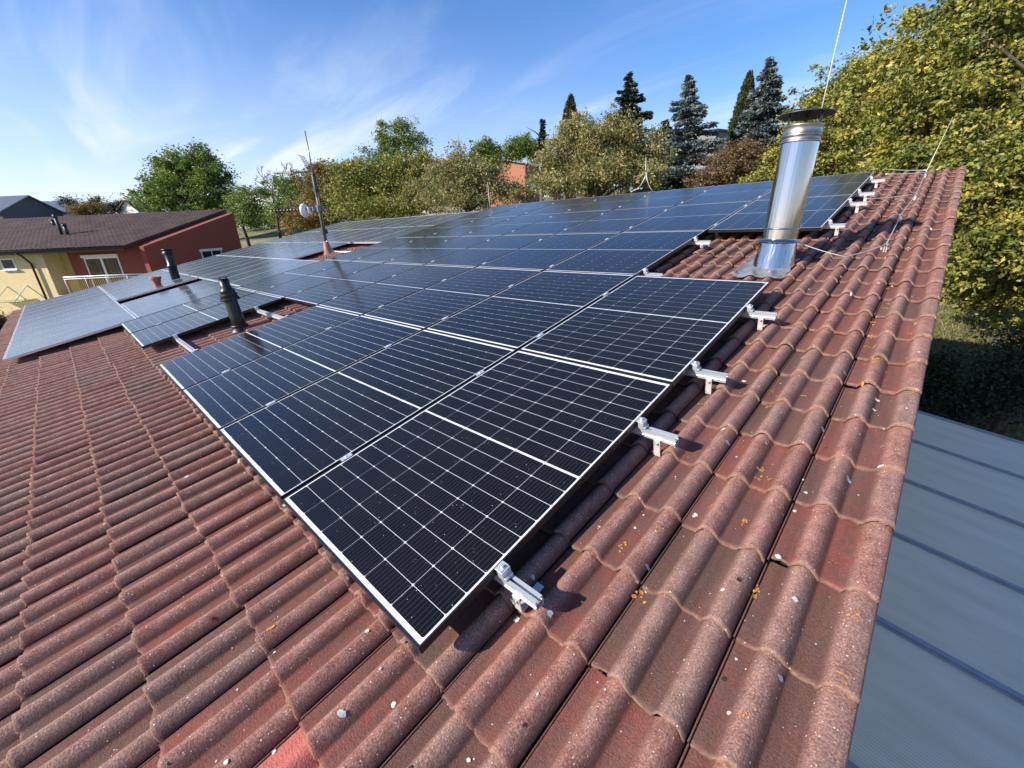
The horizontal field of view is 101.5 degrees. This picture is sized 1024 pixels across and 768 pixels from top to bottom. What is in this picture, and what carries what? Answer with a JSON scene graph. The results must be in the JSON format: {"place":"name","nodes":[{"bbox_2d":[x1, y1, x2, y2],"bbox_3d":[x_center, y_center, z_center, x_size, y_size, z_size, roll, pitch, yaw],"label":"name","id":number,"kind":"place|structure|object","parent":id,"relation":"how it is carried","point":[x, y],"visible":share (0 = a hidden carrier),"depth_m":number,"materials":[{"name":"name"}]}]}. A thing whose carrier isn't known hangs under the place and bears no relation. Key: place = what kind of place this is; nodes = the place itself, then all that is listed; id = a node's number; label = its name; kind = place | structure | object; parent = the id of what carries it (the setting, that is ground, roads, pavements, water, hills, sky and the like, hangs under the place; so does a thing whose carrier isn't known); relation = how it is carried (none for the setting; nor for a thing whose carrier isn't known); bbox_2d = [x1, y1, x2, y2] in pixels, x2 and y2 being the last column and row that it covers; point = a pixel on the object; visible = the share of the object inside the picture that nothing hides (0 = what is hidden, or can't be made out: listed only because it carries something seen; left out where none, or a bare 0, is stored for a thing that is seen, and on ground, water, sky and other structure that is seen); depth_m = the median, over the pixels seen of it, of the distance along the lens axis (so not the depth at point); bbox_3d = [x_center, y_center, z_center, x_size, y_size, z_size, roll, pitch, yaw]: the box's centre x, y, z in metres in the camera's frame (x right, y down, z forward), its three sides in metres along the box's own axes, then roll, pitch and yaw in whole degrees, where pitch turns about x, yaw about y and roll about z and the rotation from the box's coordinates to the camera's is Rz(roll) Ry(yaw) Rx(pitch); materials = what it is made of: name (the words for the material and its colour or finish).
{"place":"outdoors","nodes":[
{"label":"outdoors","id":0,"kind":"place"},
{"bbox_2d":[0,0,946,213],"label":"sky","id":1,"kind":"structure","parent":0,"point":[89,88],"materials":[{"name":"blue"}]},
{"bbox_2d":[237,192,1023,441],"bbox_3d":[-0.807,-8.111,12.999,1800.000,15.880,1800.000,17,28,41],"label":"ground","id":2,"kind":"structure","parent":0,"point":[262,236],"depth_m":11.99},
{"bbox_2d":[0,195,66,218],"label":"house","id":3,"kind":"structure","parent":2,"relation":"on","point":[22,206],"depth_m":61.81,"materials":[{"name":"paint"}]},
{"bbox_2d":[59,195,114,215],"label":"broadleaf tree","id":4,"kind":"object","parent":2,"relation":"on","point":[88,207],"visible":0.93,"depth_m":67.41,"materials":[{"name":"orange plant"}]},
{"bbox_2d":[76,193,123,214],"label":"broadleaf tree","id":5,"kind":"object","parent":2,"relation":"on","point":[114,205],"visible":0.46,"depth_m":73.24,"materials":[{"name":"green plant"}]},
{"bbox_2d":[0,209,241,315],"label":"neighbour house","id":6,"kind":"structure","parent":2,"relation":"on","point":[45,258],"depth_m":25.98,"materials":[{"name":"brown tile"}]},
{"bbox_2d":[80,254,125,286],"bbox_3d":[-25.185,-6.782,26.003,2.267,2.420,0.150,-2,21,1],"label":"balcony door","id":7,"kind":"structure","parent":6,"relation":"in","point":[101,264],"depth_m":25.84,"materials":[{"name":"white plastic"}]},
{"bbox_2d":[115,200,164,213],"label":"house","id":8,"kind":"structure","parent":2,"relation":"on","point":[127,209],"depth_m":73.14,"materials":[{"name":"white paint"}]},
{"bbox_2d":[112,137,243,212],"bbox_3d":[-31.860,-18.416,40.658,11.040,10.423,7.706,-7,21,-13],"label":"walnut tree","id":9,"kind":"object","parent":2,"relation":"on","point":[166,187],"visible":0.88,"depth_m":39.91,"materials":[{"name":"green plant"}]},
{"bbox_2d":[219,179,275,246],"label":"fruit tree","id":10,"kind":"object","parent":2,"relation":"on","point":[248,205],"visible":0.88,"depth_m":36.58,"materials":[{"name":"green plant"}]},
{"bbox_2d":[255,161,311,237],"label":"fruit tree","id":11,"kind":"object","parent":2,"relation":"on","point":[280,202],"visible":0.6,"depth_m":34.66,"materials":[{"name":"green plant"}]},
{"bbox_2d":[269,158,347,235],"bbox_3d":[-13.687,-11.923,29.273,4.787,7.055,5.513,17,28,41],"label":"shrub","id":12,"kind":"object","parent":2,"relation":"on","point":[297,219],"visible":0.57,"depth_m":28.57,"materials":[{"name":"green plant"}]},
{"bbox_2d":[314,145,449,221],"bbox_3d":[-7.466,-9.644,24.144,7.287,7.473,7.846,17,28,41],"label":"fruit tree","id":13,"kind":"object","parent":2,"relation":"on","point":[377,188],"visible":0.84,"depth_m":23.20,"materials":[{"name":"green plant"}]},
{"bbox_2d":[355,114,435,174],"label":"fruit tree","id":14,"kind":"object","parent":2,"relation":"on","point":[388,146],"visible":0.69,"depth_m":26.67,"materials":[{"name":"green plant"}]},
{"bbox_2d":[384,136,540,215],"bbox_3d":[-2.333,-8.608,21.300,6.863,7.386,6.694,17,28,41],"label":"cherry tree","id":15,"kind":"object","parent":2,"relation":"on","point":[459,185],"visible":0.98,"depth_m":20.39,"materials":[{"name":"green plant"}]},
{"bbox_2d":[0,166,965,767],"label":"house","id":16,"kind":"structure","parent":2,"relation":"on","point":[180,586],"depth_m":1.63,"materials":[{"name":"tile"}]},
{"bbox_2d":[21,290,103,314],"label":"solar panel","id":17,"kind":"object","parent":16,"relation":"on","point":[61,302],"visible":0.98,"depth_m":10.25,"materials":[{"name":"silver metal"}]},
{"bbox_2d":[23,288,101,310],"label":"solar panel","id":18,"kind":"object","parent":16,"relation":"on","point":[60,299],"visible":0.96,"depth_m":10.80,"materials":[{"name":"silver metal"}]},
{"bbox_2d":[19,292,107,318],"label":"solar panel","id":19,"kind":"object","parent":16,"relation":"on","point":[62,305],"visible":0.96,"depth_m":9.72,"materials":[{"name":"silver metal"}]},
{"bbox_2d":[17,295,111,323],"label":"solar panel","id":20,"kind":"object","parent":16,"relation":"on","point":[36,316],"visible":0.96,"depth_m":9.18,"materials":[{"name":"glass"}]},
{"bbox_2d":[15,298,114,328],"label":"solar panel","id":21,"kind":"object","parent":16,"relation":"on","point":[58,314],"visible":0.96,"depth_m":8.64,"materials":[{"name":"glass"}]},
{"bbox_2d":[13,301,118,334],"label":"solar panel","id":22,"kind":"object","parent":16,"relation":"on","point":[59,319],"visible":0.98,"depth_m":8.09,"materials":[{"name":"glass"}]},
{"bbox_2d":[10,304,123,341],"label":"solar panel","id":23,"kind":"object","parent":16,"relation":"on","point":[65,322],"visible":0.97,"depth_m":7.56,"materials":[{"name":"blue glass"}]},
{"bbox_2d":[7,308,129,349],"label":"solar panel","id":24,"kind":"object","parent":16,"relation":"on","point":[58,331],"visible":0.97,"depth_m":7.02,"materials":[{"name":"blue glass"}]},
{"bbox_2d":[2,313,136,361],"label":"solar panel","id":25,"kind":"object","parent":16,"relation":"on","point":[42,344],"visible":0.98,"depth_m":6.40,"materials":[{"name":"glass"}]},
{"bbox_2d":[109,274,189,297],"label":"solar panel","id":26,"kind":"object","parent":16,"relation":"on","point":[139,288],"visible":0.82,"depth_m":10.02,"materials":[{"name":"blue glass"}]},
{"bbox_2d":[113,276,198,301],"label":"solar panel","id":27,"kind":"object","parent":16,"relation":"on","point":[151,289],"visible":1,"depth_m":9.47,"materials":[{"name":"blue glass"}]},
{"bbox_2d":[121,279,214,308],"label":"solar panel","id":28,"kind":"object","parent":16,"relation":"on","point":[125,305],"visible":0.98,"depth_m":8.47,"materials":[{"name":"blue glass"}]},
{"bbox_2d":[161,249,179,279],"bbox_3d":[-8.248,-2.829,10.168,0.240,0.869,0.240,17,28,41],"label":"flue pipe","id":29,"kind":"object","parent":16,"relation":"on","point":[171,265],"visible":0.94,"depth_m":10.08,"materials":[{"name":"black plastic"}]},
{"bbox_2d":[126,281,219,313],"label":"solar panel","id":30,"kind":"object","parent":16,"relation":"on","point":[144,305],"visible":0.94,"depth_m":7.93,"materials":[{"name":"blue glass"}]},
{"bbox_2d":[190,257,263,276],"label":"solar panel","id":31,"kind":"object","parent":16,"relation":"on","point":[226,267],"visible":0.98,"depth_m":10.48,"materials":[{"name":"blue glass"}]},
{"bbox_2d":[218,276,247,332],"bbox_3d":[-3.554,-1.002,5.319,0.255,0.707,0.255,13,28,42],"label":"flue pipe","id":32,"kind":"object","parent":16,"relation":"on","point":[230,297],"visible":0.91,"depth_m":5.27,"materials":[{"name":"black plastic"}]},
{"bbox_2d":[198,258,276,279],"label":"solar panel","id":33,"kind":"object","parent":16,"relation":"on","point":[214,274],"visible":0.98,"depth_m":9.93,"materials":[{"name":"blue glass"}]},
{"bbox_2d":[208,259,288,280],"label":"solar panel","id":34,"kind":"object","parent":16,"relation":"on","point":[248,269],"visible":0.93,"depth_m":9.42,"materials":[{"name":"blue glass"}]},
{"bbox_2d":[228,259,302,281],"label":"solar panel","id":35,"kind":"object","parent":16,"relation":"on","point":[260,270],"visible":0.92,"depth_m":8.91,"materials":[{"name":"blue glass"}]},
{"bbox_2d":[270,131,350,254],"bbox_3d":[-4.594,-4.346,9.690,2.193,2.677,0.590,5,22,18],"label":"antenna mast","id":36,"kind":"object","parent":16,"relation":"on","point":[305,210],"visible":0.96,"depth_m":9.84,"materials":[{"name":"grey metal"}]},
{"bbox_2d":[278,241,347,258],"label":"solar panel","id":37,"kind":"object","parent":16,"relation":"on","point":[311,251],"visible":0.89,"depth_m":10.24,"materials":[{"name":"blue glass"}]},
{"bbox_2d":[156,323,543,612],"bbox_3d":[-2.889,-0.177,4.103,8.276,0.159,0.138,17,39,41],"label":"mounting rail","id":38,"kind":"object","parent":16,"relation":"attached to","point":[525,593],"visible":0.38,"depth_m":1.44,"materials":[{"name":"metal"}]},
{"bbox_2d":[131,284,238,317],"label":"solar panel","id":39,"kind":"object","parent":38,"relation":"on","point":[172,303],"visible":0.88,"depth_m":7.34,"materials":[{"name":"blue glass"}]},
{"bbox_2d":[121,287,255,333],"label":"solar panel","id":40,"kind":"object","parent":38,"relation":"on","point":[151,320],"visible":0.82,"depth_m":6.54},
{"bbox_2d":[130,292,282,348],"bbox_3d":[-4.294,-0.957,5.922,1.134,0.034,1.722,17,39,41],"label":"solar panel","id":41,"kind":"object","parent":38,"relation":"on","point":[162,332],"visible":0.91,"depth_m":5.77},
{"bbox_2d":[159,305,359,390],"bbox_3d":[-2.623,-0.458,4.410,1.134,0.035,1.722,17,39,41],"label":"solar panel","id":42,"kind":"object","parent":38,"relation":"on","point":[185,371],"visible":0.99,"depth_m":4.30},
{"bbox_2d":[182,315,422,432],"bbox_3d":[-1.787,-0.209,3.655,1.134,0.034,1.722,17,39,41],"label":"solar panel","id":43,"kind":"object","parent":38,"relation":"on","point":[220,401],"visible":0.98,"depth_m":3.52,"materials":[{"name":"glass"}]},
{"bbox_2d":[282,350,671,653],"bbox_3d":[-0.115,0.290,2.144,1.134,0.035,1.722,17,39,41],"label":"solar panel","id":44,"kind":"object","parent":38,"relation":"on","point":[422,525],"visible":1,"depth_m":1.91,"materials":[{"name":"glass"}]},
{"bbox_2d":[348,226,411,243],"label":"solar panel","id":45,"kind":"object","parent":16,"relation":"on","point":[371,237],"visible":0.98,"depth_m":10.59,"materials":[{"name":"blue glass"}]},
{"bbox_2d":[250,306,678,456],"bbox_3d":[-2.219,-0.626,4.682,8.295,0.179,0.138,17,39,41],"label":"mounting rail","id":46,"kind":"object","parent":16,"relation":"attached to","point":[645,429],"visible":0.3,"depth_m":2.02,"materials":[{"name":"metal"}]},
{"bbox_2d":[218,329,515,501],"bbox_3d":[-0.951,0.041,2.899,1.134,0.034,1.722,17,39,41],"label":"solar panel","id":47,"kind":"object","parent":46,"relation":"on","point":[284,447],"visible":0.98,"depth_m":2.73,"materials":[{"name":"glass"}]},
{"bbox_2d":[272,286,727,394],"bbox_3d":[-1.795,-0.921,5.055,8.293,0.181,0.138,17,39,41],"label":"mounting rail","id":48,"kind":"object","parent":16,"relation":"attached to","point":[697,371],"visible":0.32,"depth_m":2.38,"materials":[{"name":"metal"}]},
{"bbox_2d":[230,260,318,285],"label":"solar panel","id":49,"kind":"object","parent":48,"relation":"on","point":[263,275],"visible":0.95,"depth_m":8.32,"materials":[{"name":"blue glass"}]},
{"bbox_2d":[237,260,349,291],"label":"solar panel","id":50,"kind":"object","parent":48,"relation":"on","point":[281,278],"visible":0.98,"depth_m":7.63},
{"bbox_2d":[258,261,381,298],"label":"solar panel","id":51,"kind":"object","parent":48,"relation":"on","point":[286,289],"visible":0.98,"depth_m":6.86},
{"bbox_2d":[284,263,422,305],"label":"solar panel","id":52,"kind":"object","parent":48,"relation":"on","point":[324,292],"visible":0.98,"depth_m":6.08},
{"bbox_2d":[318,265,474,314],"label":"solar panel","id":53,"kind":"object","parent":48,"relation":"attached to","point":[367,299],"visible":0.98,"depth_m":5.33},
{"bbox_2d":[363,267,541,329],"bbox_3d":[-0.633,-1.011,4.667,1.134,0.032,1.722,17,39,41],"label":"solar panel","id":54,"kind":"object","parent":48,"relation":"on","point":[423,309],"visible":0.96,"depth_m":4.56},
{"bbox_2d":[425,271,634,350],"bbox_3d":[0.203,-0.762,3.911,1.134,0.033,1.722,16,39,41],"label":"solar panel","id":55,"kind":"object","parent":48,"relation":"on","point":[519,315],"visible":0.96,"depth_m":3.78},
{"bbox_2d":[358,258,662,276],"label":"mounting rail","id":56,"kind":"object","parent":16,"relation":"attached to","point":[645,272],"visible":0.16,"depth_m":4.11,"materials":[{"name":"metal"}]},
{"bbox_2d":[326,237,423,260],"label":"solar panel","id":57,"kind":"object","parent":56,"relation":"attached to","point":[371,249],"visible":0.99,"depth_m":8.65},
{"bbox_2d":[353,236,458,262],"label":"solar panel","id":58,"kind":"object","parent":56,"relation":"attached to","point":[384,256],"visible":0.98,"depth_m":7.88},
{"bbox_2d":[385,235,501,264],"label":"solar panel","id":59,"kind":"object","parent":56,"relation":"attached to","point":[440,250],"visible":0.95,"depth_m":7.12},
{"bbox_2d":[425,234,553,266],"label":"solar panel","id":60,"kind":"object","parent":56,"relation":"attached to","point":[486,251],"visible":1,"depth_m":6.35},
{"bbox_2d":[477,232,619,270],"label":"solar panel","id":61,"kind":"object","parent":56,"relation":"attached to","point":[546,253],"visible":0.98,"depth_m":5.59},
{"bbox_2d":[544,230,705,275],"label":"solar panel","id":62,"kind":"object","parent":56,"relation":"attached to","point":[633,253],"visible":0.98,"depth_m":4.81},
{"bbox_2d":[324,269,776,329],"bbox_3d":[-1.178,-1.354,5.596,8.291,0.174,0.138,17,39,41],"label":"mounting rail","id":63,"kind":"object","parent":16,"relation":"attached to","point":[750,312],"visible":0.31,"depth_m":2.93,"materials":[{"name":"metal"}]},
{"bbox_2d":[519,275,769,386],"bbox_3d":[1.039,-0.513,3.156,1.134,0.033,1.722,17,39,41],"label":"solar panel","id":64,"kind":"object","parent":63,"relation":"on","point":[670,330],"visible":0.99,"depth_m":2.99,"materials":[{"name":"glass"}]},
{"bbox_2d":[434,219,848,236],"bbox_3d":[0.523,-2.544,7.093,8.281,0.168,0.138,17,39,41],"label":"mounting rail","id":65,"kind":"object","parent":16,"relation":"attached to","point":[831,225],"visible":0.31,"depth_m":4.43,"materials":[{"name":"metal"}]},
{"bbox_2d":[364,225,433,243],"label":"solar panel","id":66,"kind":"object","parent":65,"relation":"on","point":[396,234],"visible":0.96,"depth_m":10.06,"materials":[{"name":"blue glass"}]},
{"bbox_2d":[396,218,481,237],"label":"solar panel","id":67,"kind":"object","parent":65,"relation":"on","point":[438,228],"visible":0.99,"depth_m":9.67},
{"bbox_2d":[505,210,610,234],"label":"solar panel","id":68,"kind":"object","parent":65,"relation":"on","point":[557,223],"visible":0.99,"depth_m":7.38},
{"bbox_2d":[708,194,853,232],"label":"solar panel","id":69,"kind":"object","parent":65,"relation":"on","point":[819,212],"visible":0.73,"depth_m":5.04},
{"bbox_2d":[471,198,867,221],"bbox_3d":[1.258,-3.048,7.731,8.292,0.172,0.138,17,39,41],"label":"mounting rail","id":70,"kind":"object","parent":16,"relation":"attached to","point":[856,204],"visible":0.22,"depth_m":5.07,"materials":[{"name":"metal"}]},
{"bbox_2d":[426,216,516,236],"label":"solar panel","id":71,"kind":"object","parent":70,"relation":"attached to","point":[466,228],"visible":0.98,"depth_m":8.90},
{"bbox_2d":[462,213,559,235],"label":"solar panel","id":72,"kind":"object","parent":70,"relation":"attached to","point":[509,225],"visible":0.97,"depth_m":8.14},
{"bbox_2d":[556,206,673,233],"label":"solar panel","id":73,"kind":"object","parent":70,"relation":"attached to","point":[617,220],"visible":0.99,"depth_m":6.61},
{"bbox_2d":[623,200,752,232],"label":"solar panel","id":74,"kind":"object","parent":70,"relation":"attached to","point":[706,217],"visible":0.99,"depth_m":5.85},
{"bbox_2d":[489,189,874,215],"bbox_3d":[1.658,-3.330,8.086,8.285,0.169,0.138,17,39,41],"label":"mounting rail","id":75,"kind":"object","parent":16,"relation":"attached to","point":[861,193],"visible":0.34,"depth_m":5.42,"materials":[{"name":"metal"}]},
{"bbox_2d":[418,211,478,225],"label":"solar panel","id":76,"kind":"object","parent":75,"relation":"on","point":[446,219],"visible":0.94,"depth_m":11.01,"materials":[{"name":"blue glass"}]},
{"bbox_2d":[453,203,526,219],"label":"solar panel","id":77,"kind":"object","parent":75,"relation":"on","point":[490,211],"visible":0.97,"depth_m":10.68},
{"bbox_2d":[485,199,565,217],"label":"solar panel","id":78,"kind":"object","parent":75,"relation":"on","point":[524,209],"visible":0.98,"depth_m":9.93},
{"bbox_2d":[520,195,607,215],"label":"solar panel","id":79,"kind":"object","parent":75,"relation":"on","point":[563,206],"visible":0.95,"depth_m":9.16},
{"bbox_2d":[563,191,656,212],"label":"solar panel","id":80,"kind":"object","parent":75,"relation":"attached to","point":[610,202],"visible":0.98,"depth_m":8.41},
{"bbox_2d":[678,180,773,204],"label":"solar panel","id":81,"kind":"object","parent":75,"relation":"attached to","point":[751,191],"visible":0.9,"depth_m":6.87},
{"bbox_2d":[756,171,874,199],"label":"solar panel","id":82,"kind":"object","parent":75,"relation":"on","point":[844,184],"visible":0.59,"depth_m":6.02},
{"bbox_2d":[517,176,885,206],"bbox_3d":[2.293,-3.773,8.646,8.280,0.170,0.138,17,39,41],"label":"mounting rail","id":83,"kind":"object","parent":16,"relation":"attached to","point":[873,180],"visible":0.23,"depth_m":5.98,"materials":[{"name":"metal"}]},
{"bbox_2d":[614,186,714,209],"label":"solar panel","id":84,"kind":"object","parent":83,"relation":"attached to","point":[674,197],"visible":0.98,"depth_m":7.64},
{"bbox_2d":[733,108,836,277],"bbox_3d":[2.410,-1.665,3.716,0.502,1.351,0.632,17,28,41],"label":"chimney","id":85,"kind":"object","parent":16,"relation":"on","point":[775,257],"visible":1,"depth_m":3.67,"materials":[{"name":"silver metal"}]},
{"bbox_2d":[468,133,516,208],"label":"broadleaf tree","id":86,"kind":"object","parent":2,"relation":"on","point":[488,148],"visible":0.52,"depth_m":45.15,"materials":[{"name":"green plant"}]},
{"bbox_2d":[490,160,539,207],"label":"house","id":87,"kind":"structure","parent":2,"relation":"on","point":[516,169],"depth_m":53.25,"materials":[{"name":"paint"}]},
{"bbox_2d":[500,131,537,164],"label":"broadleaf tree","id":88,"kind":"object","parent":2,"relation":"on","point":[523,147],"visible":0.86,"depth_m":65.05,"materials":[{"name":"green plant"}]},
{"bbox_2d":[527,119,547,200],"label":"spruce","id":89,"kind":"object","parent":2,"relation":"on","point":[542,132],"visible":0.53,"depth_m":38.14,"materials":[{"name":"green plant"}]},
{"bbox_2d":[556,93,577,195],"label":"thuja","id":90,"kind":"object","parent":2,"relation":"on","point":[570,104],"visible":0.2,"depth_m":35.91,"materials":[{"name":"green plant"}]},
{"bbox_2d":[519,102,681,200],"bbox_3d":[3.793,-7.976,18.526,6.144,7.789,6.114,17,28,41],"label":"tree","id":91,"kind":"object","parent":2,"relation":"on","point":[584,159],"visible":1,"depth_m":17.40,"materials":[{"name":"green plant"}]},
{"bbox_2d":[604,71,653,190],"bbox_3d":[9.806,-20.429,35.273,4.376,10.319,4.698,17,28,41],"label":"spruce","id":92,"kind":"object","parent":2,"relation":"on","point":[629,95],"visible":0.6,"depth_m":33.96,"materials":[{"name":"green plant"}]},
{"bbox_2d":[624,119,693,193],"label":"spruce","id":93,"kind":"object","parent":2,"relation":"on","point":[675,184],"visible":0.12,"depth_m":27.58,"materials":[{"name":"green plant"}]},
{"bbox_2d":[653,74,726,188],"bbox_3d":[10.944,-14.860,26.016,4.978,8.214,6.527,6,22,21],"label":"blue spruce","id":94,"kind":"object","parent":2,"relation":"on","point":[689,114],"visible":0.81,"depth_m":25.79,"materials":[{"name":"green plant"}]},
{"bbox_2d":[686,128,747,186],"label":"house","id":95,"kind":"structure","parent":2,"relation":"on","point":[723,132],"depth_m":42.48,"materials":[{"name":"grey paint"}]},
{"bbox_2d":[682,131,778,187],"bbox_3d":[11.239,-10.241,21.281,5.627,4.567,3.170,-1,21,5],"label":"shrub","id":96,"kind":"object","parent":2,"relation":"on","point":[741,158],"visible":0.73,"depth_m":20.51,"materials":[{"name":"brown plant"}]},
{"bbox_2d":[721,69,754,183],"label":"thuja","id":97,"kind":"object","parent":2,"relation":"on","point":[743,102],"visible":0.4,"depth_m":28.48,"materials":[{"name":"green plant"}]},
{"bbox_2d":[720,56,790,155],"bbox_3d":[16.290,-16.507,27.096,5.098,8.652,5.823,17,28,41],"label":"blue spruce","id":98,"kind":"object","parent":2,"relation":"on","point":[762,110],"visible":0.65,"depth_m":26.80,"materials":[{"name":"green plant"}]},
{"bbox_2d":[737,142,779,183],"bbox_3d":[11.538,-8.986,19.161,2.920,3.880,2.004,-8,21,-15],"label":"shrub","id":99,"kind":"object","parent":2,"relation":"on","point":[766,168],"visible":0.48,"depth_m":18.78,"materials":[{"name":"yellow plant"}]},
{"bbox_2d":[751,41,910,177],"bbox_3d":[12.334,-8.624,15.688,5.098,7.479,6.390,17,28,41],"label":"broadleaf tree","id":100,"kind":"object","parent":2,"relation":"on","point":[832,157],"visible":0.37,"depth_m":14.97,"materials":[{"name":"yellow plant"}]},
{"bbox_2d":[826,0,1023,332],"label":"broadleaf tree","id":101,"kind":"object","parent":2,"relation":"on","point":[964,69],"visible":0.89,"depth_m":9.82,"materials":[{"name":"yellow plant"}]},
{"bbox_2d":[847,410,1023,767],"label":"carport","id":102,"kind":"object","parent":2,"relation":"on","point":[943,686],"depth_m":3.15,"materials":[{"name":"grey metal"}]},
{"bbox_2d":[918,341,992,423],"bbox_3d":[8.368,0.404,8.473,1.730,2.746,1.972,17,28,41],"label":"shrub","id":103,"kind":"object","parent":2,"relation":"on","point":[940,370],"visible":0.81,"depth_m":7.98,"materials":[{"name":"green plant"}]},
{"bbox_2d":[919,305,1023,433],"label":"shrub","id":104,"kind":"object","parent":2,"relation":"on","point":[1004,381],"visible":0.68,"depth_m":8.38,"materials":[{"name":"green plant"}]},
{"bbox_2d":[919,287,1023,440],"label":"grass","id":105,"kind":"structure","parent":2,"relation":"on","point":[1019,438],"depth_m":11.42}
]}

